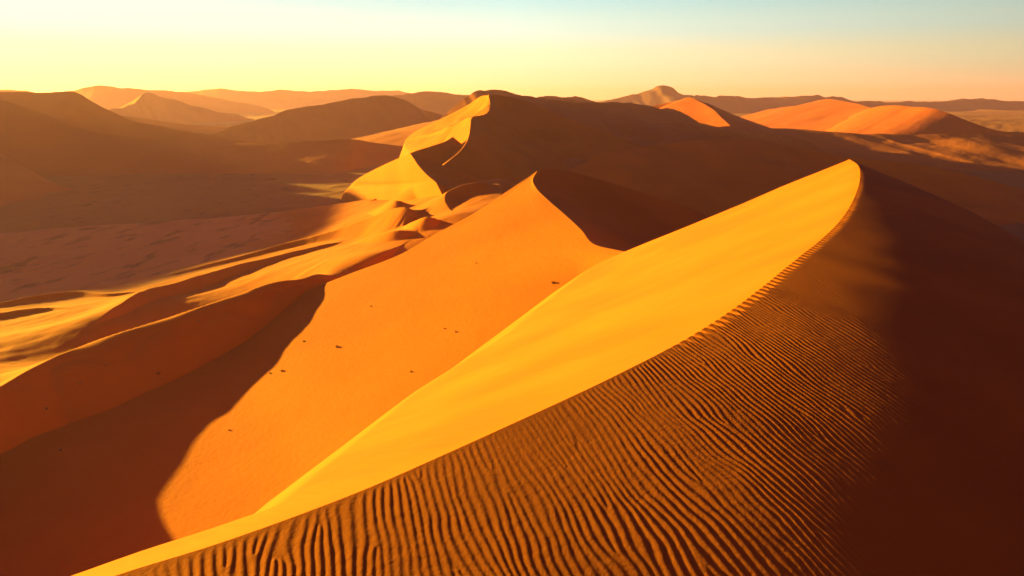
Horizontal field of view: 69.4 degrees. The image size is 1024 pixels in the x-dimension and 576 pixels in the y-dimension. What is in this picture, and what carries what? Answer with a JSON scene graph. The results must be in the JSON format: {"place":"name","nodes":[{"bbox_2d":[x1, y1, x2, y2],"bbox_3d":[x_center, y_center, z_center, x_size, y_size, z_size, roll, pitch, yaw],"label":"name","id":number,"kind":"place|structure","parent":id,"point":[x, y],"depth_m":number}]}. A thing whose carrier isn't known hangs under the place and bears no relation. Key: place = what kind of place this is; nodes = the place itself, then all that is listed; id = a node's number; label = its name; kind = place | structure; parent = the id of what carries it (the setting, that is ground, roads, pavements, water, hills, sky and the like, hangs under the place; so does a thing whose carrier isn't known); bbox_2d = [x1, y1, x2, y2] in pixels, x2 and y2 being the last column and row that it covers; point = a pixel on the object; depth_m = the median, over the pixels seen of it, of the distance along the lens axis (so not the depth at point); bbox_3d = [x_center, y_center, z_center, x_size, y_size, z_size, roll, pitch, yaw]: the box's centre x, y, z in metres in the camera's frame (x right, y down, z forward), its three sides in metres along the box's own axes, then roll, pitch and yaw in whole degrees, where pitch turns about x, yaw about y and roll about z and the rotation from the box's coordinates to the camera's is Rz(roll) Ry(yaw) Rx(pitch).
{"place":"outdoors","nodes":[
{"label":"outdoors","id":0,"kind":"place"},
{"bbox_2d":[0,91,247,141],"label":"dune","id":1,"kind":"structure","parent":0,"point":[75,109],"depth_m":729.24},
{"bbox_2d":[0,85,273,112],"bbox_3d":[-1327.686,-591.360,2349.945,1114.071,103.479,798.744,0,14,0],"label":"dune","id":2,"kind":"structure","parent":0,"point":[108,97],"depth_m":2439.00},
{"bbox_2d":[120,115,228,134],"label":"dune","id":3,"kind":"structure","parent":0,"point":[208,130],"depth_m":1104.66},
{"bbox_2d":[109,92,253,123],"bbox_3d":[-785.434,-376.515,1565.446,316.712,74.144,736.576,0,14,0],"label":"dune","id":4,"kind":"structure","parent":0,"point":[148,105],"depth_m":1607.27},
{"bbox_2d":[0,99,402,206],"bbox_3d":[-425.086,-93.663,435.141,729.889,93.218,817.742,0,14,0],"label":"dune","id":5,"kind":"structure","parent":0,"point":[36,147],"depth_m":637.93},
{"bbox_2d":[0,179,515,453],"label":"dune","id":6,"kind":"structure","parent":0,"point":[129,305],"depth_m":213.76},
{"bbox_2d":[185,88,460,108],"bbox_3d":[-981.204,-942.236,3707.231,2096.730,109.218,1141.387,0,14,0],"label":"dune","id":7,"kind":"structure","parent":0,"point":[282,99],"depth_m":3466.72},
{"bbox_2d":[210,95,443,141],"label":"dune","id":8,"kind":"structure","parent":0,"point":[349,118],"depth_m":995.03},
{"bbox_2d":[0,169,708,575],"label":"dune","id":9,"kind":"structure","parent":0,"point":[176,459],"depth_m":131.51},
{"bbox_2d":[340,154,483,205],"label":"dune","id":10,"kind":"structure","parent":0,"point":[408,177],"depth_m":339.95},
{"bbox_2d":[394,91,468,114],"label":"dune","id":11,"kind":"structure","parent":0,"point":[442,103],"depth_m":1966.60},
{"bbox_2d":[410,137,460,163],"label":"dune","id":12,"kind":"structure","parent":0,"point":[440,153],"depth_m":390.77},
{"bbox_2d":[348,96,597,145],"bbox_3d":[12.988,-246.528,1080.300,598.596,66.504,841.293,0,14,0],"label":"dune","id":13,"kind":"structure","parent":0,"point":[399,136],"depth_m":840.17},
{"bbox_2d":[439,90,578,119],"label":"dune","id":14,"kind":"structure","parent":0,"point":[471,98],"depth_m":819.98},
{"bbox_2d":[0,100,1023,269],"bbox_3d":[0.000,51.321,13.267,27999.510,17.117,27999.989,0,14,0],"label":"desert ground","id":15,"kind":"structure","parent":0,"point":[93,200],"depth_m":473.36},
{"bbox_2d":[0,0,1023,100],"label":"sky","id":16,"kind":"structure","parent":0,"point":[853,50]},
{"bbox_2d":[399,95,644,184],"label":"dune","id":17,"kind":"structure","parent":0,"point":[515,141],"depth_m":480.67},
{"bbox_2d":[72,159,1023,575],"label":"dune","id":18,"kind":"structure","parent":0,"point":[820,373],"depth_m":29.86},
{"bbox_2d":[509,96,698,122],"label":"dune","id":19,"kind":"structure","parent":0,"point":[613,112],"depth_m":659.62},
{"bbox_2d":[598,85,740,105],"bbox_3d":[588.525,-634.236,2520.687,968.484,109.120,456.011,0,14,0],"label":"dune","id":20,"kind":"structure","parent":0,"point":[660,94],"depth_m":2488.50},
{"bbox_2d":[560,117,835,169],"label":"dune","id":21,"kind":"structure","parent":0,"point":[645,133],"depth_m":589.34},
{"bbox_2d":[653,98,768,130],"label":"dune","id":22,"kind":"structure","parent":0,"point":[702,112],"depth_m":819.32},
{"bbox_2d":[567,138,1023,224],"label":"dune","id":23,"kind":"structure","parent":0,"point":[710,177],"depth_m":407.35},
{"bbox_2d":[741,99,869,130],"bbox_3d":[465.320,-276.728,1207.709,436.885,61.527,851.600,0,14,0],"label":"dune","id":24,"kind":"structure","parent":0,"point":[823,115],"depth_m":1133.96},
{"bbox_2d":[707,95,1023,113],"bbox_3d":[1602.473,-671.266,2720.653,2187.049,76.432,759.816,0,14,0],"label":"dune","id":25,"kind":"structure","parent":0,"point":[737,105],"depth_m":2690.54},
{"bbox_2d":[748,127,1023,170],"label":"dune","id":26,"kind":"structure","parent":0,"point":[967,152],"depth_m":698.33},
{"bbox_2d":[826,105,1023,135],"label":"dune","id":27,"kind":"structure","parent":0,"point":[900,120],"depth_m":853.80}
]}

